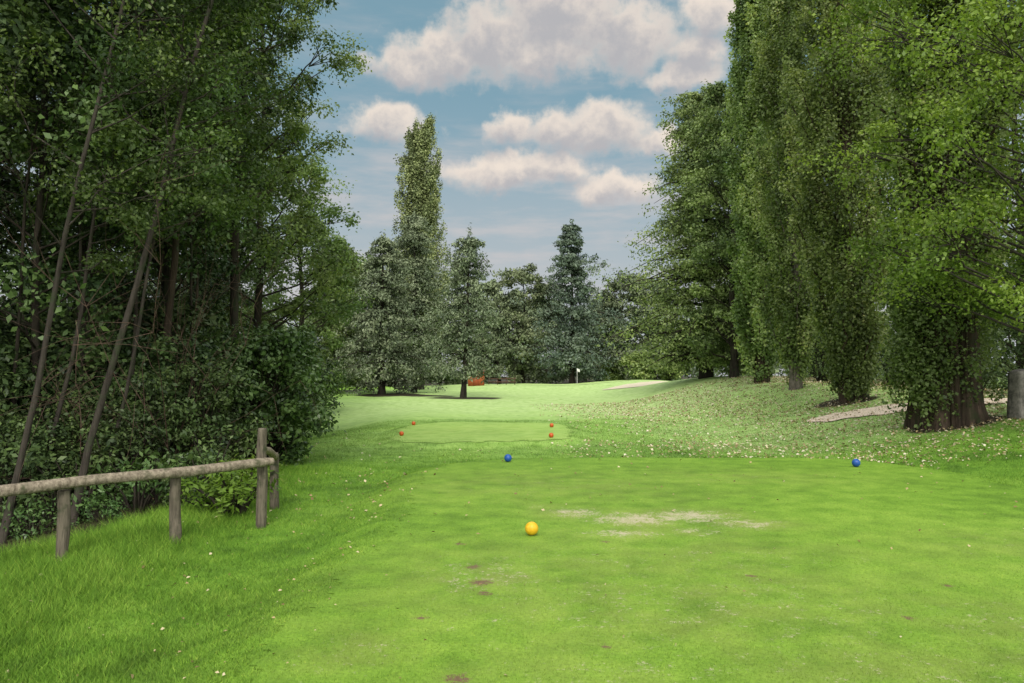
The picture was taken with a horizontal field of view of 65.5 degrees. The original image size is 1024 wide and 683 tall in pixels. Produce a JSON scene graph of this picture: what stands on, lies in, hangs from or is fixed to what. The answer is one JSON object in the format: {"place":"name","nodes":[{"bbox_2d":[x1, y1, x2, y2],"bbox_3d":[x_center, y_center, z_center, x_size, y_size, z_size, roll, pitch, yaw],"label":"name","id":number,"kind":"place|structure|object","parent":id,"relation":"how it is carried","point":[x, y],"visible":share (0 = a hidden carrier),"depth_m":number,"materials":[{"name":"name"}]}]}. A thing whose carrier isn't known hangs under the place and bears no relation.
{"place":"outdoors","nodes":[
{"label":"outdoors","id":0,"kind":"place"},
{"bbox_2d":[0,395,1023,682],"bbox_3d":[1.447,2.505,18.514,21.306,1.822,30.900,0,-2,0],"label":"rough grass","id":1,"kind":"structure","parent":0,"point":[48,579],"depth_m":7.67,"materials":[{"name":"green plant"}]},
{"bbox_2d":[0,376,1023,682],"bbox_3d":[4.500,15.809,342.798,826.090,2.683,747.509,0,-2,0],"label":"ground","id":2,"kind":"structure","parent":0,"point":[476,404],"depth_m":19.93,"materials":[{"name":"green plant"}]},
{"bbox_2d":[0,92,52,270],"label":"broadleaf tree","id":3,"kind":"object","parent":2,"relation":"on","point":[12,253],"visible":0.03,"depth_m":24.50,"materials":[{"name":"green plant"}]},
{"bbox_2d":[0,324,55,463],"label":"shrub","id":4,"kind":"object","parent":2,"relation":"on","point":[9,348],"visible":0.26,"depth_m":13.39,"materials":[{"name":"green plant"}]},
{"bbox_2d":[0,431,73,539],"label":"plant","id":5,"kind":"object","parent":2,"relation":"on","point":[5,453],"visible":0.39,"depth_m":10.65,"materials":[{"name":"green plant"}]},
{"bbox_2d":[0,498,85,541],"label":"plant","id":6,"kind":"object","parent":2,"relation":"on","point":[29,530],"visible":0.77,"depth_m":10.15,"materials":[{"name":"green plant"}]},
{"bbox_2d":[0,300,92,411],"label":"shrub","id":7,"kind":"object","parent":2,"relation":"on","point":[43,317],"visible":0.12,"depth_m":16.52,"materials":[{"name":"green plant"}]},
{"bbox_2d":[0,411,103,527],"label":"shrub","id":8,"kind":"object","parent":2,"relation":"on","point":[39,435],"visible":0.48,"depth_m":12.09,"materials":[{"name":"green plant"}]},
{"bbox_2d":[0,468,111,530],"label":"plant","id":9,"kind":"object","parent":2,"relation":"on","point":[51,525],"visible":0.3,"depth_m":10.85,"materials":[{"name":"green plant"}]},
{"bbox_2d":[0,352,112,520],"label":"shrub","id":10,"kind":"object","parent":2,"relation":"on","point":[31,390],"visible":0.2,"depth_m":13.31,"materials":[{"name":"green plant"}]},
{"bbox_2d":[4,446,128,517],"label":"plant","id":11,"kind":"object","parent":2,"relation":"on","point":[60,459],"visible":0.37,"depth_m":11.91,"materials":[{"name":"green plant"}]},
{"bbox_2d":[0,0,132,258],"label":"broadleaf tree","id":12,"kind":"object","parent":2,"relation":"on","point":[15,236],"visible":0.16,"depth_m":15.69,"materials":[{"name":"green plant"}]},
{"bbox_2d":[0,0,135,100],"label":"broadleaf tree","id":13,"kind":"object","parent":2,"relation":"on","point":[14,29],"visible":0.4,"depth_m":12.22,"materials":[{"name":"green plant"}]},
{"bbox_2d":[2,77,141,302],"bbox_3d":[-17.915,-3.489,32.531,7.713,15.481,7.866,-2,-3,33],"label":"broadleaf tree","id":14,"kind":"object","parent":2,"relation":"on","point":[51,238],"visible":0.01,"depth_m":31.74,"materials":[{"name":"green plant"}]},
{"bbox_2d":[0,324,155,514],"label":"shrub","id":15,"kind":"object","parent":2,"relation":"on","point":[60,360],"visible":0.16,"depth_m":14.48,"materials":[{"name":"green plant"}]},
{"bbox_2d":[5,372,158,502],"bbox_3d":[-7.351,1.753,13.762,2.534,2.449,2.487,-1,-3,22],"label":"shrub","id":16,"kind":"object","parent":2,"relation":"on","point":[72,394],"visible":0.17,"depth_m":13.23,"materials":[{"name":"green plant"}]},
{"bbox_2d":[0,309,169,499],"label":"bare bush","id":17,"kind":"object","parent":2,"relation":"on","point":[73,401],"visible":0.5,"depth_m":12.32,"materials":[{"name":"plant"}]},
{"bbox_2d":[0,0,172,474],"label":"slim tree","id":18,"kind":"object","parent":2,"relation":"on","point":[22,247],"visible":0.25,"depth_m":13.71,"materials":[{"name":"green plant"}]},
{"bbox_2d":[0,285,176,377],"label":"shrub","id":19,"kind":"object","parent":2,"relation":"on","point":[15,311],"visible":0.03,"depth_m":18.50,"materials":[{"name":"green plant"}]},
{"bbox_2d":[0,0,177,347],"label":"broadleaf tree","id":20,"kind":"object","parent":2,"relation":"on","point":[72,256],"visible":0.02,"depth_m":18.36,"materials":[{"name":"green plant"}]},
{"bbox_2d":[0,2,177,318],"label":"broadleaf tree","id":21,"kind":"object","parent":2,"relation":"on","point":[143,277],"visible":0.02,"depth_m":21.91,"materials":[{"name":"green plant"}]},
{"bbox_2d":[76,495,125,522],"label":"plant","id":22,"kind":"object","parent":2,"relation":"on","point":[103,511],"visible":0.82,"depth_m":10.67,"materials":[{"name":"green plant"}]},
{"bbox_2d":[0,1,219,443],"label":"slim tree","id":23,"kind":"object","parent":2,"relation":"on","point":[23,149],"visible":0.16,"depth_m":14.48,"materials":[{"name":"green plant"}]},
{"bbox_2d":[43,387,191,502],"bbox_3d":[-6.357,1.732,12.921,2.194,1.980,2.213,-1,-3,27],"label":"shrub","id":24,"kind":"object","parent":2,"relation":"on","point":[135,440],"visible":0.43,"depth_m":12.64,"materials":[{"name":"green plant"}]},
{"bbox_2d":[6,317,236,454],"bbox_3d":[-7.304,1.315,15.095,4.094,3.671,4.062,2,-3,-43],"label":"shrub","id":25,"kind":"object","parent":2,"relation":"on","point":[109,347],"visible":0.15,"depth_m":14.43,"materials":[{"name":"green plant"}]},
{"bbox_2d":[60,412,182,508],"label":"plant","id":26,"kind":"object","parent":2,"relation":"on","point":[107,443],"visible":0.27,"depth_m":12.19,"materials":[{"name":"green plant"}]},
{"bbox_2d":[71,458,178,515],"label":"plant","id":27,"kind":"object","parent":2,"relation":"on","point":[136,498],"visible":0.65,"depth_m":11.23,"materials":[{"name":"green plant"}]},
{"bbox_2d":[0,0,261,523],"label":"slim tree","id":28,"kind":"object","parent":2,"relation":"on","point":[142,233],"visible":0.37,"depth_m":12.47,"materials":[{"name":"green plant"}]},
{"bbox_2d":[0,0,273,468],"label":"broadleaf tree","id":29,"kind":"object","parent":2,"relation":"on","point":[35,292],"visible":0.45,"depth_m":13.63,"materials":[{"name":"green plant"}]},
{"bbox_2d":[0,0,276,385],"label":"broadleaf tree","id":30,"kind":"object","parent":2,"relation":"on","point":[85,247],"visible":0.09,"depth_m":16.65,"materials":[{"name":"green plant"}]},
{"bbox_2d":[0,428,278,561],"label":"wooden rail fence","id":31,"kind":"object","parent":2,"relation":"on","point":[261,462],"visible":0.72,"depth_m":8.91,"materials":[{"name":"brown wood"}]},
{"bbox_2d":[26,293,263,453],"bbox_3d":[-8.097,1.080,17.743,5.211,4.672,5.170,0,-2,6],"label":"shrub","id":32,"kind":"object","parent":2,"relation":"on","point":[160,316],"visible":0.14,"depth_m":17.30,"materials":[{"name":"green plant"}]},
{"bbox_2d":[61,362,237,496],"bbox_3d":[-6.209,1.568,13.861,2.766,2.475,2.742,1,-3,-19],"label":"shrub","id":33,"kind":"object","parent":2,"relation":"on","point":[150,386],"visible":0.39,"depth_m":13.57,"materials":[{"name":"green plant"}]},
{"bbox_2d":[8,0,295,346],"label":"broadleaf tree","id":34,"kind":"object","parent":2,"relation":"on","point":[203,268],"visible":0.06,"depth_m":17.97,"materials":[{"name":"green plant"}]},
{"bbox_2d":[89,445,217,505],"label":"plant","id":35,"kind":"object","parent":2,"relation":"on","point":[153,456],"visible":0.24,"depth_m":11.88,"materials":[{"name":"green plant"}]},
{"bbox_2d":[0,107,321,500],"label":"bare bush","id":36,"kind":"object","parent":2,"relation":"on","point":[174,340],"visible":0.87,"depth_m":13.28,"materials":[{"name":"brown plant"}]},
{"bbox_2d":[0,0,332,543],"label":"broadleaf tree","id":37,"kind":"object","parent":2,"relation":"on","point":[74,195],"visible":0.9,"depth_m":10.70,"materials":[{"name":"green plant"}]},
{"bbox_2d":[79,0,265,414],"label":"slim tree","id":38,"kind":"object","parent":2,"relation":"on","point":[134,247],"visible":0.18,"depth_m":13.87,"materials":[{"name":"green plant"}]},
{"bbox_2d":[28,2,320,356],"bbox_3d":[-6.899,-4.643,16.079,6.373,15.687,6.309,2,-3,-34],"label":"broadleaf tree","id":39,"kind":"object","parent":2,"relation":"on","point":[296,38],"visible":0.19,"depth_m":16.13,"materials":[{"name":"green plant"}]},
{"bbox_2d":[50,0,302,525],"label":"broadleaf tree","id":40,"kind":"object","parent":2,"relation":"on","point":[181,136],"visible":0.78,"depth_m":11.08,"materials":[{"name":"green plant"}]},
{"bbox_2d":[158,475,203,509],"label":"plant","id":41,"kind":"object","parent":2,"relation":"on","point":[165,500],"visible":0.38,"depth_m":11.25,"materials":[{"name":"green plant"}]},
{"bbox_2d":[88,326,284,457],"bbox_3d":[-6.202,1.261,15.446,3.378,3.266,3.316,-1,-3,16],"label":"shrub","id":42,"kind":"object","parent":2,"relation":"on","point":[203,351],"visible":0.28,"depth_m":14.94,"materials":[{"name":"green plant"}]},
{"bbox_2d":[78,13,295,312],"bbox_3d":[-11.295,-5.914,27.085,7.961,19.821,6.675,0,-2,-7],"label":"broadleaf tree","id":43,"kind":"object","parent":2,"relation":"on","point":[267,112],"visible":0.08,"depth_m":27.10,"materials":[{"name":"green plant"}]},
{"bbox_2d":[64,0,313,343],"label":"broadleaf tree","id":44,"kind":"object","parent":2,"relation":"on","point":[255,270],"visible":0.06,"depth_m":21.57,"materials":[{"name":"green plant"}]},
{"bbox_2d":[114,295,269,387],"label":"shrub","id":45,"kind":"object","parent":2,"relation":"on","point":[222,319],"visible":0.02,"depth_m":22.31,"materials":[{"name":"green plant"}]},
{"bbox_2d":[148,445,242,500],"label":"plant","id":46,"kind":"object","parent":2,"relation":"on","point":[210,457],"visible":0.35,"depth_m":11.84,"materials":[{"name":"green plant"}]},
{"bbox_2d":[66,0,325,510],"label":"broadleaf tree","id":47,"kind":"object","parent":2,"relation":"on","point":[224,210],"visible":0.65,"depth_m":12.74,"materials":[{"name":"green plant"}]},
{"bbox_2d":[160,474,239,513],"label":"plant","id":48,"kind":"object","parent":2,"relation":"on","point":[209,503],"visible":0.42,"depth_m":10.71,"materials":[{"name":"green plant"}]},
{"bbox_2d":[133,351,279,481],"bbox_3d":[-5.749,1.432,14.609,2.792,2.503,2.770,2,-3,-37],"label":"shrub","id":49,"kind":"object","parent":2,"relation":"on","point":[219,400],"visible":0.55,"depth_m":14.28,"materials":[{"name":"green plant"}]},
{"bbox_2d":[118,0,298,341],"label":"slim tree","id":50,"kind":"object","parent":2,"relation":"on","point":[263,130],"visible":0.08,"depth_m":17.61,"materials":[{"name":"green plant"}]},
{"bbox_2d":[124,10,293,339],"bbox_3d":[-7.399,-3.594,18.804,4.433,14.070,3.834,0,-2,0],"label":"slim tree","id":51,"kind":"object","parent":2,"relation":"on","point":[267,63],"visible":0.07,"depth_m":18.51,"materials":[{"name":"green plant"}]},
{"bbox_2d":[165,417,254,493],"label":"plant","id":52,"kind":"object","parent":2,"relation":"on","point":[184,433],"visible":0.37,"depth_m":12.75,"materials":[{"name":"green plant"}]},
{"bbox_2d":[138,87,283,335],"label":"broadleaf tree","id":53,"kind":"object","parent":2,"relation":"on","point":[249,303],"depth_m":40.25,"materials":[{"name":"green plant"}]},
{"bbox_2d":[159,42,297,311],"bbox_3d":[-13.138,-7.433,32.504,7.870,23.368,9.385,-1,-3,17],"label":"broadleaf tree","id":54,"kind":"object","parent":2,"relation":"on","point":[224,271],"depth_m":32.28,"materials":[{"name":"green plant"}]},
{"bbox_2d":[169,460,288,517],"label":"plant","id":55,"kind":"object","parent":2,"relation":"on","point":[240,504],"visible":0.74,"depth_m":10.39,"materials":[{"name":"green plant"}]},
{"bbox_2d":[130,0,360,450],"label":"broadleaf tree","id":56,"kind":"object","parent":2,"relation":"on","point":[295,134],"visible":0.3,"depth_m":19.95,"materials":[{"name":"green plant"}]},
{"bbox_2d":[214,454,286,496],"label":"plant","id":57,"kind":"object","parent":2,"relation":"on","point":[251,473],"visible":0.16,"depth_m":11.97,"materials":[{"name":"green plant"}]},
{"bbox_2d":[180,321,345,468],"bbox_3d":[-5.459,1.159,17.032,3.683,3.295,3.151,1,-3,-18],"label":"shrub","id":58,"kind":"object","parent":2,"relation":"on","point":[284,352],"visible":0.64,"depth_m":16.58,"materials":[{"name":"green plant"}]},
{"bbox_2d":[179,0,372,367],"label":"broadleaf tree","id":59,"kind":"object","parent":2,"relation":"on","point":[291,311],"visible":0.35,"depth_m":30.00,"materials":[{"name":"green plant"}]},
{"bbox_2d":[210,150,377,408],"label":"broadleaf tree","id":60,"kind":"object","parent":2,"relation":"on","point":[338,241],"visible":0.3,"depth_m":46.39,"materials":[{"name":"green plant"}]},
{"bbox_2d":[261,351,335,446],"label":"shrub","id":61,"kind":"object","parent":2,"relation":"on","point":[324,397],"visible":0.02,"depth_m":24.31,"materials":[{"name":"green plant"}]},
{"bbox_2d":[279,344,347,427],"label":"shrub","id":62,"kind":"object","parent":2,"relation":"on","point":[328,386],"visible":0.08,"depth_m":34.30,"materials":[{"name":"green plant"}]},
{"bbox_2d":[305,340,352,403],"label":"shrub","id":63,"kind":"object","parent":2,"relation":"on","point":[328,397],"visible":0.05,"depth_m":50.23,"materials":[{"name":"green plant"}]},
{"bbox_2d":[288,229,390,393],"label":"broadleaf tree","id":64,"kind":"object","parent":2,"relation":"on","point":[356,273],"visible":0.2,"depth_m":73.07,"materials":[{"name":"green plant"}]},
{"bbox_2d":[304,256,407,386],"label":"broadleaf tree","id":65,"kind":"object","parent":2,"relation":"on","point":[363,263],"visible":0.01,"depth_m":108.56,"materials":[{"name":"green plant"}]},
{"bbox_2d":[322,229,449,395],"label":"conifer tree","id":66,"kind":"object","parent":2,"relation":"on","point":[377,317],"visible":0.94,"depth_m":67.36,"materials":[{"name":"green plant"}]},
{"bbox_2d":[365,204,459,392],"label":"conifer tree","id":67,"kind":"object","parent":2,"relation":"on","point":[413,235],"visible":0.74,"depth_m":75.59,"materials":[{"name":"green plant"}]},
{"bbox_2d":[384,112,451,389],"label":"poplar tree","id":68,"kind":"object","parent":2,"relation":"on","point":[419,178],"visible":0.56,"depth_m":86.00,"materials":[{"name":"green plant"}]},
{"bbox_2d":[396,271,484,385],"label":"broadleaf tree","id":69,"kind":"object","parent":2,"relation":"on","point":[448,380],"visible":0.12,"depth_m":109.47,"materials":[{"name":"green plant"}]},
{"bbox_2d":[404,226,526,397],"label":"conifer tree","id":70,"kind":"object","parent":2,"relation":"on","point":[464,264],"visible":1,"depth_m":60.66,"materials":[{"name":"green plant"}]},
{"bbox_2d":[468,370,484,385],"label":"hut","id":71,"kind":"object","parent":2,"relation":"on","point":[476,382],"visible":0.3,"depth_m":91.87,"materials":[{"name":"orange wood"}]},
{"bbox_2d":[390,422,575,442],"bbox_3d":[-0.840,2.842,25.303,5.760,0.150,7.680,0,-2,0],"label":"forward tee box","id":72,"kind":"object","parent":2,"relation":"on","point":[442,432],"visible":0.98,"depth_m":24.56,"materials":[{"name":"green plant"}]},
{"bbox_2d":[455,279,542,383],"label":"broadleaf tree","id":73,"kind":"object","parent":2,"relation":"on","point":[488,287],"visible":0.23,"depth_m":126.37,"materials":[{"name":"green plant"}]},
{"bbox_2d":[0,144,1023,383],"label":"woodland","id":74,"kind":"object","parent":2,"relation":"on","point":[777,371],"visible":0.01,"depth_m":117.03,"materials":[{"name":"plant"}]},
{"bbox_2d":[7,375,1023,682],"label":"fallen leaves","id":75,"kind":"object","parent":2,"relation":"on","point":[785,387],"visible":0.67,"depth_m":25.57,"materials":[{"name":"beige plant"}]},
{"bbox_2d":[481,263,558,383],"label":"broadleaf tree","id":76,"kind":"object","parent":2,"relation":"on","point":[507,351],"visible":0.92,"depth_m":110.45,"materials":[{"name":"green plant"}]},
{"bbox_2d":[467,380,625,385],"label":"putting green","id":77,"kind":"object","parent":2,"relation":"on","point":[558,384],"visible":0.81,"depth_m":98.05,"materials":[{"name":"green plant"}]},
{"bbox_2d":[512,300,589,383],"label":"broadleaf tree","id":78,"kind":"object","parent":2,"relation":"on","point":[561,378],"visible":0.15,"depth_m":133.58,"materials":[{"name":"green plant"}]},
{"bbox_2d":[510,219,638,383],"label":"conifer tree","id":79,"kind":"object","parent":2,"relation":"on","point":[570,261],"visible":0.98,"depth_m":106.94,"materials":[{"name":"green plant"}]},
{"bbox_2d":[568,293,635,380],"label":"broadleaf tree","id":80,"kind":"object","parent":2,"relation":"on","point":[590,333],"visible":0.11,"depth_m":135.71,"materials":[{"name":"green plant"}]},
{"bbox_2d":[180,457,1023,682],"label":"tee box","id":81,"kind":"object","parent":2,"relation":"on","point":[623,517],"visible":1,"depth_m":6.28,"materials":[{"name":"green plant"}]},
{"bbox_2d":[525,522,537,535],"bbox_3d":[0.196,1.907,7.927,0.131,0.226,0.131,0,-2,0],"label":"tee marker","id":82,"kind":"object","parent":81,"relation":"on","point":[531,528],"visible":0.96,"depth_m":7.88,"materials":[{"name":"yellow paint"}]},
{"bbox_2d":[601,362,623,380],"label":"shrub","id":83,"kind":"object","parent":2,"relation":"on","point":[613,376],"visible":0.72,"depth_m":113.01,"materials":[{"name":"green plant"}]},
{"bbox_2d":[585,270,659,379],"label":"broadleaf tree","id":84,"kind":"object","parent":2,"relation":"on","point":[613,303],"visible":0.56,"depth_m":112.10,"materials":[{"name":"green plant"}]},
{"bbox_2d":[603,381,667,389],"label":"sand bunker","id":85,"kind":"object","parent":2,"relation":"on","point":[636,384],"visible":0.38,"depth_m":81.04},
{"bbox_2d":[617,349,658,379],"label":"shrub","id":86,"kind":"object","parent":2,"relation":"on","point":[635,372],"visible":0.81,"depth_m":99.27,"materials":[{"name":"green plant"}]},
{"bbox_2d":[606,277,691,379],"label":"broadleaf tree","id":87,"kind":"object","parent":2,"relation":"on","point":[656,287],"visible":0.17,"depth_m":116.38,"materials":[{"name":"green plant"}]},
{"bbox_2d":[650,356,687,380],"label":"shrub","id":88,"kind":"object","parent":2,"relation":"on","point":[662,374],"visible":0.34,"depth_m":98.42,"materials":[{"name":"green plant"}]},
{"bbox_2d":[581,79,783,378],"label":"broadleaf tree","id":89,"kind":"object","parent":2,"relation":"on","point":[688,109],"visible":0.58,"depth_m":55.05,"materials":[{"name":"green plant"}]},
{"bbox_2d":[673,80,780,377],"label":"broadleaf tree","id":90,"kind":"object","parent":2,"relation":"on","point":[714,95],"visible":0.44,"depth_m":51.31,"materials":[{"name":"green plant"}]},
{"bbox_2d":[718,0,794,383],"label":"poplar tree","id":91,"kind":"object","parent":2,"relation":"on","point":[745,18],"visible":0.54,"depth_m":44.00,"materials":[{"name":"green plant"}]},
{"bbox_2d":[743,0,833,390],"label":"poplar tree","id":92,"kind":"object","parent":2,"relation":"on","point":[787,295],"visible":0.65,"depth_m":35.95,"materials":[{"name":"green plant"}]},
{"bbox_2d":[802,332,836,380],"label":"shrub","id":93,"kind":"object","parent":2,"relation":"on","point":[818,375],"visible":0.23,"depth_m":41.80,"materials":[{"name":"green plant"}]},
{"bbox_2d":[775,63,877,376],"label":"broadleaf tree","id":94,"kind":"object","parent":2,"relation":"on","point":[807,288],"depth_m":53.69,"materials":[{"name":"green plant"}]},
{"bbox_2d":[773,0,902,402],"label":"poplar tree","id":95,"kind":"object","parent":2,"relation":"on","point":[845,322],"visible":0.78,"depth_m":28.63,"materials":[{"name":"green plant"}]},
{"bbox_2d":[870,331,902,385],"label":"shrub","id":96,"kind":"object","parent":2,"relation":"on","point":[884,364],"visible":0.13,"depth_m":33.76,"materials":[{"name":"green plant"}]},
{"bbox_2d":[771,0,1023,335],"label":"broadleaf tree","id":97,"kind":"object","parent":2,"relation":"on","point":[991,291],"visible":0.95,"depth_m":16.45,"materials":[{"name":"green plant"}]},
{"bbox_2d":[809,61,1000,371],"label":"broadleaf tree","id":98,"kind":"object","parent":2,"relation":"on","point":[885,215],"depth_m":42.33,"materials":[{"name":"green plant"}]},
{"bbox_2d":[852,0,1023,431],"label":"poplar tree","id":99,"kind":"object","parent":2,"relation":"on","point":[939,361],"visible":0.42,"depth_m":19.48,"materials":[{"name":"green plant"}]},
{"bbox_2d":[892,16,1023,388],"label":"broadleaf tree","id":100,"kind":"object","parent":2,"relation":"on","point":[1021,158],"visible":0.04,"depth_m":31.81,"materials":[{"name":"green plant"}]},
{"bbox_2d":[981,312,1023,390],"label":"shrub","id":101,"kind":"object","parent":2,"relation":"on","point":[1012,350],"visible":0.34,"depth_m":25.34,"materials":[{"name":"green plant"}]},
{"bbox_2d":[981,323,1023,390],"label":"shrub","id":102,"kind":"object","parent":2,"relation":"on","point":[992,372],"visible":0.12,"depth_m":27.46,"materials":[{"name":"green plant"}]},
{"bbox_2d":[1007,369,1023,418],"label":"stone post","id":103,"kind":"object","parent":2,"relation":"on","point":[1015,403],"visible":0.82,"depth_m":18.87,"materials":[{"name":"grey stone"}]},
{"bbox_2d":[0,0,1023,376],"label":"sky","id":104,"kind":"structure","parent":0,"point":[545,111],"materials":[{"name":"blue"}]},
{"bbox_2d":[807,398,1006,421],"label":"path","id":105,"kind":"structure","parent":0,"point":[866,410],"depth_m":24.78,"materials":[{"name":"gravel"}]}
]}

